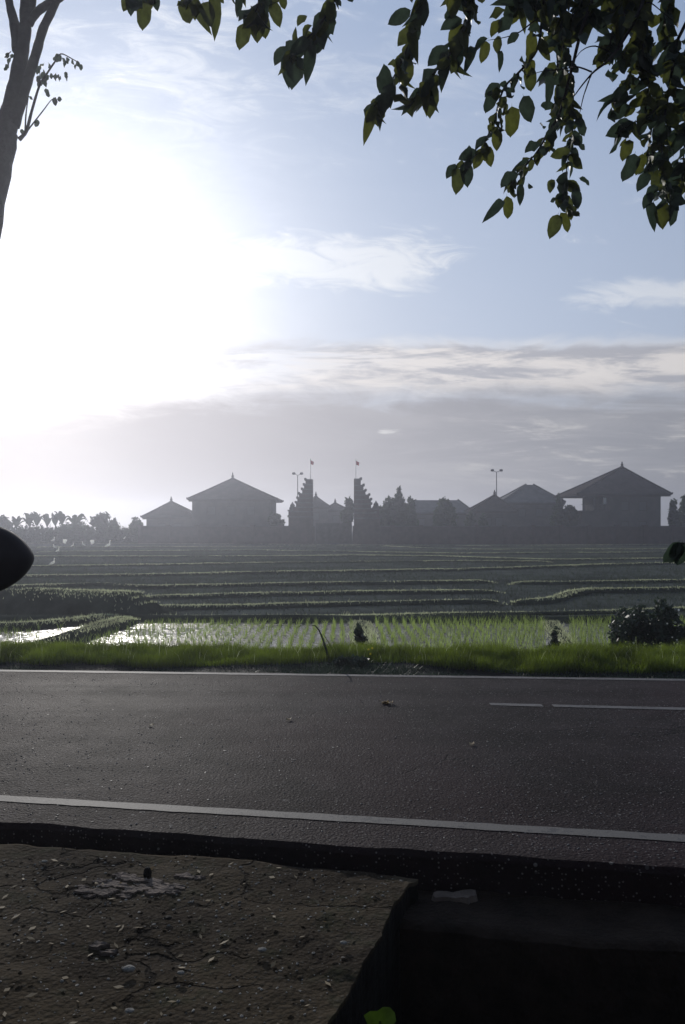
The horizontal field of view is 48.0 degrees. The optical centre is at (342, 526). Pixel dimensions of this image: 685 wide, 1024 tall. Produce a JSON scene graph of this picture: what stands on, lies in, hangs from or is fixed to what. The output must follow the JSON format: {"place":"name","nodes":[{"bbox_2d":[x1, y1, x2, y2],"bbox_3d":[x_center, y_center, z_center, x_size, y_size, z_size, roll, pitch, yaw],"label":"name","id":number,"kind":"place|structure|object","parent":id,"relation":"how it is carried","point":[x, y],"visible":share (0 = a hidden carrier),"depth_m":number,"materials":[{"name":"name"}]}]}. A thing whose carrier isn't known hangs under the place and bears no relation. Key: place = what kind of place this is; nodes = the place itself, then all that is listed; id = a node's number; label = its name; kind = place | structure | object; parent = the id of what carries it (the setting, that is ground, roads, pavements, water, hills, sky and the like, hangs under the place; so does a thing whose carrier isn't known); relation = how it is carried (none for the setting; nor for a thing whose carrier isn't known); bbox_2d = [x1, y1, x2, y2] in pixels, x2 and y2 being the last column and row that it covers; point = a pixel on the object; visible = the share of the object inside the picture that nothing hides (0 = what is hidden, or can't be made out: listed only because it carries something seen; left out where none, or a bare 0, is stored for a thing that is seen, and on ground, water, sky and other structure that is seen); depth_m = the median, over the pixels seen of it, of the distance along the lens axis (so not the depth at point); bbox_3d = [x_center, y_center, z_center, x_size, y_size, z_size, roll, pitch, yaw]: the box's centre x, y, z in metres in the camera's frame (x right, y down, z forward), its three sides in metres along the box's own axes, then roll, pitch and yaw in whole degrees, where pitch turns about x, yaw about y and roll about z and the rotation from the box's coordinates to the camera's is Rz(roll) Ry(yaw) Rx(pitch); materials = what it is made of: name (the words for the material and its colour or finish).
{"place":"outdoors","nodes":[
{"label":"outdoors","id":0,"kind":"place"},
{"bbox_2d":[111,517,117,528],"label":"tree","id":1,"kind":"object","parent":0,"point":[114,521],"visible":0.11,"depth_m":103.81,"materials":[{"name":"green plant"}]},
{"bbox_2d":[140,497,191,525],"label":"village house","id":2,"kind":"structure","parent":0,"point":[171,512],"depth_m":108.45,"materials":[{"name":"ceramic"}]},
{"bbox_2d":[0,844,417,1023],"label":"verge","id":3,"kind":"structure","parent":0,"point":[365,977],"depth_m":3.38,"materials":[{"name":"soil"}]},
{"bbox_2d":[88,940,109,949],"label":"pebble","id":4,"kind":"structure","parent":3,"relation":"on","point":[97,945],"depth_m":3.31,"materials":[{"name":"stone"}]},
{"bbox_2d":[99,949,118,955],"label":"pebble","id":5,"kind":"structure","parent":3,"relation":"on","point":[109,952],"depth_m":3.27,"materials":[{"name":"stone"}]},
{"bbox_2d":[122,965,135,972],"bbox_3d":[-0.866,1.790,3.108,0.056,0.024,0.040,0,0,0],"label":"pebble","id":6,"kind":"object","parent":3,"relation":"on","point":[128,968],"visible":1,"depth_m":3.10,"materials":[{"name":"stone"}]},
{"bbox_2d":[125,1008,134,1013],"bbox_3d":[-0.787,1.790,2.841,0.038,0.016,0.026,0,0,0],"label":"pebble","id":7,"kind":"object","parent":3,"relation":"on","point":[129,1010],"visible":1,"depth_m":2.83,"materials":[{"name":"stone"}]},
{"bbox_2d":[73,872,204,898],"bbox_3d":[-1.019,1.810,3.866,0.639,0.041,0.274,0,0,0],"label":"concrete patch","id":8,"kind":"object","parent":3,"relation":"on","point":[155,884],"visible":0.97,"depth_m":3.84,"materials":[{"name":"concrete"}]},
{"bbox_2d":[143,867,151,877],"bbox_3d":[-1.006,1.790,3.971,0.042,0.060,0.043,0,0,0],"label":"stone","id":9,"kind":"object","parent":3,"relation":"on","point":[147,872],"visible":0.95,"depth_m":3.96,"materials":[{"name":"stone"}]},
{"bbox_2d":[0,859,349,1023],"bbox_3d":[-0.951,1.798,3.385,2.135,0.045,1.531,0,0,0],"label":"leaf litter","id":10,"kind":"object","parent":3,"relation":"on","point":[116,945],"visible":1,"depth_m":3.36,"materials":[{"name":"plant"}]},
{"bbox_2d":[258,947,266,951],"bbox_3d":[-0.340,1.790,3.250,0.039,0.017,0.028,0,0,0],"label":"pebble","id":11,"kind":"object","parent":3,"relation":"on","point":[262,949],"visible":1,"depth_m":3.24,"materials":[{"name":"stone"}]},
{"bbox_2d":[186,472,283,525],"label":"village house","id":12,"kind":"structure","parent":0,"point":[232,501],"depth_m":103.71,"materials":[{"name":"ceramic"}]},
{"bbox_2d":[208,506,215,514],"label":"window","id":13,"kind":"structure","parent":12,"relation":"in","point":[211,509],"depth_m":103.78,"materials":[{"name":"grey glass"}]},
{"bbox_2d":[227,506,234,514],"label":"window","id":14,"kind":"structure","parent":12,"relation":"in","point":[230,509],"depth_m":103.78,"materials":[{"name":"grey glass"}]},
{"bbox_2d":[247,506,254,514],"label":"window","id":15,"kind":"structure","parent":12,"relation":"in","point":[250,509],"depth_m":103.78,"materials":[{"name":"grey glass"}]},
{"bbox_2d":[287,478,312,543],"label":"gate tower","id":16,"kind":"structure","parent":0,"point":[300,519],"depth_m":97.55,"materials":[{"name":"stone"}]},
{"bbox_2d":[313,492,331,540],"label":"village house","id":17,"kind":"structure","parent":0,"point":[320,510],"depth_m":122.27,"materials":[{"name":"ceramic"}]},
{"bbox_2d":[313,512,318,519],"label":"window","id":18,"kind":"structure","parent":17,"relation":"in","point":[315,514],"depth_m":122.34,"materials":[{"name":"grey glass"}]},
{"bbox_2d":[328,499,344,522],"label":"village house","id":19,"kind":"structure","parent":0,"point":[335,509],"depth_m":126.26,"materials":[{"name":"ceramic"}]},
{"bbox_2d":[333,515,338,522],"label":"window","id":20,"kind":"structure","parent":19,"relation":"in","point":[335,517],"depth_m":126.32,"materials":[{"name":"grey glass"}]},
{"bbox_2d":[0,670,684,907],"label":"road","id":21,"kind":"structure","parent":0,"point":[455,859],"depth_m":5.46,"materials":[{"name":"asphalt"}]},
{"bbox_2d":[0,795,684,841],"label":"road edge line","id":22,"kind":"object","parent":21,"relation":"on","point":[466,825],"visible":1,"depth_m":4.59,"materials":[{"name":"white paint"}]},
{"bbox_2d":[0,670,684,680],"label":"road edge line","id":23,"kind":"object","parent":21,"relation":"on","point":[345,675],"visible":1,"depth_m":9.00,"materials":[{"name":"paint"}]},
{"bbox_2d":[490,703,543,706],"bbox_3d":[1.700,1.746,7.528,0.514,0.001,0.107,0,0,6],"label":"road centre line","id":24,"kind":"object","parent":21,"relation":"on","point":[509,704],"visible":1,"depth_m":7.53,"materials":[{"name":"white paint"}]},
{"bbox_2d":[552,704,684,709],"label":"road centre line","id":25,"kind":"object","parent":21,"relation":"on","point":[624,707],"visible":1,"depth_m":7.41,"materials":[{"name":"white paint"}]},
{"bbox_2d":[0,622,684,649],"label":"paddy water","id":26,"kind":"structure","parent":0,"point":[44,632],"depth_m":16.15,"materials":[{"name":"liquid"}]},
{"bbox_2d":[0,612,684,650],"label":"rice seedlings","id":27,"kind":"object","parent":26,"relation":"on","point":[444,630],"visible":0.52,"depth_m":15.86,"materials":[{"name":"plant"}]},
{"bbox_2d":[608,618,623,647],"bbox_3d":[4.510,1.880,12.615,0.325,0.746,0.308,0,0,0],"label":"shrub","id":28,"kind":"object","parent":26,"relation":"on","point":[613,639],"visible":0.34,"depth_m":12.56,"materials":[{"name":"green plant"}]},
{"bbox_2d":[607,598,659,649],"bbox_3d":[4.687,1.702,12.311,0.769,1.105,0.756,0,0,29],"label":"shrub","id":29,"kind":"object","parent":26,"relation":"on","point":[636,626],"visible":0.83,"depth_m":12.17,"materials":[{"name":"green plant"}]},
{"bbox_2d":[646,596,684,650],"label":"shrub","id":30,"kind":"object","parent":26,"relation":"on","point":[662,630],"visible":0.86,"depth_m":11.91,"materials":[{"name":"green plant"}]},
{"bbox_2d":[0,652,684,678],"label":"verge","id":31,"kind":"structure","parent":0,"point":[114,667],"depth_m":9.63,"materials":[{"name":"plant"}]},
{"bbox_2d":[0,0,82,238],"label":"roadside tree","id":32,"kind":"object","parent":31,"relation":"on","point":[24,69],"visible":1,"depth_m":10.94,"materials":[{"name":"brown plant"}]},
{"bbox_2d":[312,625,332,660],"bbox_3d":[-0.268,1.551,10.005,0.290,0.541,0.042,0,0,0],"label":"grass stalk","id":33,"kind":"object","parent":31,"relation":"on","point":[325,647],"depth_m":9.99,"materials":[{"name":"green plant"}]},
{"bbox_2d":[0,638,679,663],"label":"dry grass","id":34,"kind":"structure","parent":31,"relation":"on","point":[298,651],"depth_m":10.14,"materials":[{"name":"plant"}]},
{"bbox_2d":[0,638,684,674],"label":"verge grass","id":35,"kind":"structure","parent":31,"relation":"on","point":[569,658],"depth_m":10.01,"materials":[{"name":"plant"}]},
{"bbox_2d":[0,659,684,678],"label":"roadside weeds","id":36,"kind":"object","parent":31,"relation":"on","point":[376,668],"visible":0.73,"depth_m":9.46,"materials":[{"name":"green plant"}]},
{"bbox_2d":[332,654,369,667],"bbox_3d":[0.103,1.708,9.743,0.490,0.217,0.379,0,0,0],"label":"shrub","id":37,"kind":"object","parent":31,"relation":"on","point":[362,660],"visible":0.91,"depth_m":9.66,"materials":[{"name":"green plant"}]},
{"bbox_2d":[0,0,684,528],"label":"sky","id":38,"kind":"structure","parent":0,"point":[209,272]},
{"bbox_2d":[11,534,684,615],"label":"ground","id":39,"kind":"structure","parent":0,"point":[390,610],"depth_m":31.80,"materials":[{"name":"plant"}]},
{"bbox_2d":[0,515,13,529],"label":"tree","id":40,"kind":"object","parent":39,"relation":"on","point":[5,520],"visible":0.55,"depth_m":107.66,"materials":[{"name":"green plant"}]},
{"bbox_2d":[11,516,23,526],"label":"banana plant","id":41,"kind":"object","parent":39,"relation":"on","point":[14,520],"visible":0.73,"depth_m":103.80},
{"bbox_2d":[22,513,37,531],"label":"banana plant","id":42,"kind":"object","parent":39,"relation":"on","point":[29,519],"visible":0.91,"depth_m":103.83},
{"bbox_2d":[30,511,42,526],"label":"banana plant","id":43,"kind":"object","parent":39,"relation":"on","point":[37,520],"visible":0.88,"depth_m":105.90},
{"bbox_2d":[42,513,51,526],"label":"banana plant","id":44,"kind":"object","parent":39,"relation":"on","point":[47,520],"visible":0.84,"depth_m":106.75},
{"bbox_2d":[0,614,103,630],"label":"field bund","id":45,"kind":"structure","parent":39,"relation":"on","point":[31,625],"depth_m":17.07,"materials":[{"name":"plant"}]},
{"bbox_2d":[51,513,58,527],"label":"banana plant","id":46,"kind":"object","parent":39,"relation":"on","point":[55,518],"visible":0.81,"depth_m":104.71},
{"bbox_2d":[54,511,66,526],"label":"banana plant","id":47,"kind":"object","parent":39,"relation":"on","point":[62,516],"visible":0.81,"depth_m":104.77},
{"bbox_2d":[0,522,142,543],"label":"hedge","id":48,"kind":"object","parent":39,"relation":"on","point":[79,534],"visible":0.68,"depth_m":99.45,"materials":[{"name":"plant"}]},
{"bbox_2d":[56,521,91,531],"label":"tree","id":49,"kind":"object","parent":39,"relation":"on","point":[68,525],"visible":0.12,"depth_m":109.44,"materials":[{"name":"green plant"}]},
{"bbox_2d":[64,513,87,524],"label":"banana plant","id":50,"kind":"object","parent":39,"relation":"on","point":[74,520],"visible":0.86,"depth_m":105.69,"materials":[{"name":"plant"}]},
{"bbox_2d":[0,588,171,614],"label":"grassy bank","id":51,"kind":"structure","parent":39,"relation":"on","point":[19,603],"depth_m":19.45,"materials":[{"name":"plant"}]},
{"bbox_2d":[33,617,138,644],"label":"field bund","id":52,"kind":"structure","parent":39,"relation":"on","point":[81,635],"depth_m":15.41,"materials":[{"name":"plant"}]},
{"bbox_2d":[89,511,112,527],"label":"tree","id":53,"kind":"object","parent":39,"relation":"on","point":[100,519],"visible":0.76,"depth_m":105.45,"materials":[{"name":"green plant"}]},
{"bbox_2d":[128,516,142,529],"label":"tree","id":54,"kind":"object","parent":39,"relation":"on","point":[134,522],"visible":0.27,"depth_m":103.69,"materials":[{"name":"green plant"}]},
{"bbox_2d":[38,546,357,547],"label":"field bund","id":55,"kind":"structure","parent":39,"relation":"on","point":[205,546],"depth_m":83.35,"materials":[{"name":"plant"}]},
{"bbox_2d":[9,580,491,588],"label":"field bund","id":56,"kind":"structure","parent":39,"relation":"on","point":[237,585],"depth_m":29.05,"materials":[{"name":"plant"}]},
{"bbox_2d":[267,511,285,525],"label":"tree","id":57,"kind":"object","parent":39,"relation":"on","point":[274,519],"visible":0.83,"depth_m":100.28,"materials":[{"name":"green plant"}]},
{"bbox_2d":[31,560,547,567],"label":"field bund","id":58,"kind":"structure","parent":39,"relation":"on","point":[268,563],"depth_m":46.36,"materials":[{"name":"plant"}]},
{"bbox_2d":[292,472,302,501],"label":"floodlight pole","id":59,"kind":"object","parent":39,"relation":"on","point":[294,473],"visible":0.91,"depth_m":109.93,"materials":[{"name":"metal"}]},
{"bbox_2d":[149,590,498,598],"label":"field bund","id":60,"kind":"structure","parent":39,"relation":"on","point":[330,593],"depth_m":25.31,"materials":[{"name":"plant"}]},
{"bbox_2d":[163,599,498,608],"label":"field bund","id":61,"kind":"structure","parent":39,"relation":"on","point":[467,601],"depth_m":21.90,"materials":[{"name":"plant"}]},
{"bbox_2d":[316,523,351,542],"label":"screen wall","id":62,"kind":"structure","parent":39,"relation":"on","point":[333,532],"depth_m":102.60,"materials":[{"name":"grey stone"}]},
{"bbox_2d":[0,543,684,645],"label":"bund grass","id":63,"kind":"structure","parent":39,"relation":"on","point":[564,633],"depth_m":22.64,"materials":[{"name":"plant"}]},
{"bbox_2d":[0,615,684,622],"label":"field bund","id":64,"kind":"structure","parent":39,"relation":"on","point":[216,618],"depth_m":18.09,"materials":[{"name":"plant"}]},
{"bbox_2d":[5,544,684,615],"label":"rice plants","id":65,"kind":"object","parent":39,"relation":"on","point":[428,549],"visible":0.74,"depth_m":41.20,"materials":[{"name":"plant"}]},
{"bbox_2d":[339,497,353,523],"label":"tree","id":66,"kind":"object","parent":39,"relation":"on","point":[346,515],"visible":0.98,"depth_m":102.62,"materials":[{"name":"green plant"}]},
{"bbox_2d":[34,555,662,560],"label":"field bund","id":67,"kind":"structure","parent":39,"relation":"on","point":[376,556],"depth_m":56.12,"materials":[{"name":"plant"}]},
{"bbox_2d":[27,543,670,546],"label":"field bund","id":68,"kind":"structure","parent":39,"relation":"on","point":[353,545],"depth_m":91.83,"materials":[{"name":"plant"}]},
{"bbox_2d":[38,550,663,553],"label":"field bund","id":69,"kind":"structure","parent":39,"relation":"on","point":[367,552],"depth_m":65.31,"materials":[{"name":"plant"}]},
{"bbox_2d":[22,562,684,577],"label":"field bund","id":70,"kind":"structure","parent":39,"relation":"on","point":[223,573],"depth_m":37.44,"materials":[{"name":"plant"}]},
{"bbox_2d":[354,621,371,643],"bbox_3d":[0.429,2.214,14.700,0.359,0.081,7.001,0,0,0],"label":"clump","id":71,"kind":"object","parent":39,"relation":"on","point":[364,622],"visible":0.15,"depth_m":16.72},
{"bbox_2d":[353,623,367,643],"bbox_3d":[0.275,1.796,11.597,0.245,0.711,0.254,0,0,26],"label":"shrub","id":72,"kind":"object","parent":71,"relation":"on","point":[359,634],"visible":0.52,"depth_m":11.54,"materials":[{"name":"green plant"}]},
{"bbox_2d":[379,505,385,525],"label":"tree","id":73,"kind":"object","parent":39,"relation":"on","point":[382,515],"visible":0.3,"depth_m":101.40,"materials":[{"name":"green plant"}]},
{"bbox_2d":[382,495,393,525],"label":"tree","id":74,"kind":"object","parent":39,"relation":"on","point":[388,505],"visible":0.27,"depth_m":103.42,"materials":[{"name":"green plant"}]},
{"bbox_2d":[387,485,410,525],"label":"tree","id":75,"kind":"object","parent":39,"relation":"on","point":[399,512],"visible":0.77,"depth_m":102.43,"materials":[{"name":"green plant"}]},
{"bbox_2d":[137,525,684,543],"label":"compound wall","id":76,"kind":"structure","parent":39,"relation":"on","point":[450,534],"depth_m":98.60,"materials":[{"name":"grey brick"}]},
{"bbox_2d":[406,495,418,525],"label":"tree","id":77,"kind":"object","parent":39,"relation":"on","point":[412,517],"visible":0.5,"depth_m":104.64,"materials":[{"name":"green plant"}]},
{"bbox_2d":[432,497,458,525],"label":"tree","id":78,"kind":"object","parent":39,"relation":"on","point":[444,514],"visible":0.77,"depth_m":100.41,"materials":[{"name":"green plant"}]},
{"bbox_2d":[464,490,518,525],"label":"village house","id":79,"kind":"structure","parent":39,"relation":"on","point":[496,509],"depth_m":106.37,"materials":[{"name":"ceramic"}]},
{"bbox_2d":[495,517,502,525],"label":"window","id":80,"kind":"structure","parent":79,"relation":"in","point":[498,520],"depth_m":106.45,"materials":[{"name":"grey glass"}]},
{"bbox_2d":[491,469,502,494],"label":"floodlight pole","id":81,"kind":"object","parent":39,"relation":"on","point":[500,470],"visible":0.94,"depth_m":108.93,"materials":[{"name":"metal"}]},
{"bbox_2d":[382,546,666,549],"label":"field bund","id":82,"kind":"structure","parent":39,"relation":"on","point":[529,549],"depth_m":73.77,"materials":[{"name":"plant"}]},
{"bbox_2d":[370,608,683,615],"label":"field bund","id":83,"kind":"structure","parent":39,"relation":"on","point":[538,612],"depth_m":19.70,"materials":[{"name":"plant"}]},
{"bbox_2d":[549,492,567,525],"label":"tree","id":84,"kind":"object","parent":39,"relation":"on","point":[557,518],"visible":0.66,"depth_m":101.53,"materials":[{"name":"green plant"}]},
{"bbox_2d":[545,621,572,646],"bbox_3d":[4.275,2.215,14.698,0.364,0.079,7.111,0,0,10],"label":"plant clump","id":85,"kind":"object","parent":39,"relation":"on","point":[553,625],"visible":0.24,"depth_m":16.18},
{"bbox_2d":[546,626,560,647],"bbox_3d":[3.278,1.859,11.900,0.234,0.625,0.226,0,0,-36],"label":"shrub","id":86,"kind":"object","parent":85,"relation":"on","point":[554,634],"visible":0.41,"depth_m":11.87,"materials":[{"name":"green plant"}]},
{"bbox_2d":[562,504,579,525],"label":"tree","id":87,"kind":"object","parent":39,"relation":"on","point":[571,513],"visible":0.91,"depth_m":101.00,"materials":[{"name":"green plant"}]},
{"bbox_2d":[511,587,684,603],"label":"field bund","id":88,"kind":"structure","parent":39,"relation":"on","point":[587,591],"depth_m":26.12,"materials":[{"name":"plant"}]},
{"bbox_2d":[513,580,684,583],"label":"field bund","id":89,"kind":"structure","parent":39,"relation":"on","point":[590,582],"depth_m":30.36,"materials":[{"name":"plant"}]},
{"bbox_2d":[667,498,681,525],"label":"tree","id":90,"kind":"object","parent":39,"relation":"on","point":[674,517],"visible":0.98,"depth_m":102.59,"materials":[{"name":"green plant"}]},
{"bbox_2d":[678,494,684,525],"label":"tree","id":91,"kind":"object","parent":39,"relation":"on","point":[682,509],"visible":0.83,"depth_m":106.02,"materials":[{"name":"green plant"}]},
{"bbox_2d":[354,477,380,543],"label":"gate tower","id":92,"kind":"structure","parent":0,"point":[367,518],"depth_m":97.45,"materials":[{"name":"stone"}]},
{"bbox_2d":[410,499,469,525],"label":"village house","id":93,"kind":"structure","parent":0,"point":[425,509],"depth_m":116.73,"materials":[{"name":"grey tile"}]},
{"bbox_2d":[418,519,424,525],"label":"window","id":94,"kind":"structure","parent":93,"relation":"in","point":[421,521],"depth_m":116.74,"materials":[{"name":"grey glass"}]},
{"bbox_2d":[432,889,477,903],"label":"concrete slab","id":95,"kind":"structure","parent":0,"point":[468,896],"depth_m":3.98,"materials":[{"name":"concrete"}]},
{"bbox_2d":[500,484,565,525],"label":"village house","id":96,"kind":"structure","parent":0,"point":[534,503],"depth_m":112.57,"materials":[{"name":"grey tile"}]},
{"bbox_2d":[518,509,525,516],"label":"window","id":97,"kind":"structure","parent":96,"relation":"in","point":[521,512],"depth_m":112.63,"materials":[{"name":"grey glass"}]},
{"bbox_2d":[536,509,542,516],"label":"window","id":98,"kind":"structure","parent":96,"relation":"in","point":[539,512],"depth_m":112.63,"materials":[{"name":"grey glass"}]},
{"bbox_2d":[553,462,672,525],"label":"village house","id":99,"kind":"structure","parent":0,"point":[633,498],"depth_m":100.73,"materials":[{"name":"ceramic"}]},
{"bbox_2d":[621,501,628,510],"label":"window","id":100,"kind":"structure","parent":99,"relation":"in","point":[624,504],"depth_m":100.81,"materials":[{"name":"grey glass"}]},
{"bbox_2d":[621,521,628,525],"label":"window","id":101,"kind":"structure","parent":99,"relation":"in","point":[623,523],"depth_m":100.81,"materials":[{"name":"grey glass"}]},
{"bbox_2d":[639,501,646,510],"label":"window","id":102,"kind":"structure","parent":99,"relation":"in","point":[642,504],"depth_m":100.81,"materials":[{"name":"grey glass"}]},
{"bbox_2d":[639,521,646,525],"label":"window","id":103,"kind":"structure","parent":99,"relation":"in","point":[641,523],"depth_m":100.81,"materials":[{"name":"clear glass"}]},
{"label":"ditch floor","id":104,"kind":"structure","parent":0,"visible":0},
{"bbox_2d":[364,1007,395,1023],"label":"ditch plant","id":105,"kind":"object","parent":104,"relation":"on","point":[384,1015],"visible":1,"depth_m":2.55,"materials":[{"name":"green plant"}]},
{"bbox_2d":[400,890,684,1023],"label":"ditch ledge","id":106,"kind":"object","parent":104,"relation":"on","point":[488,957],"visible":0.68,"depth_m":3.70,"materials":[{"name":"concrete"}]},
{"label":"near bank","id":107,"kind":"structure","parent":0,"visible":0},
{"bbox_2d":[0,527,33,590],"bbox_3d":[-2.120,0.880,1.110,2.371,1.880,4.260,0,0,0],"label":"surfboard","id":108,"kind":"object","parent":107,"relation":"on","point":[16,558],"visible":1,"depth_m":2.27,"materials":[{"name":"black plastic"}]},
{"bbox_2d":[121,0,684,564],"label":"overhanging tree","id":109,"kind":"object","parent":107,"relation":"on","point":[657,112],"visible":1,"depth_m":3.49,"materials":[{"name":"green plant"}]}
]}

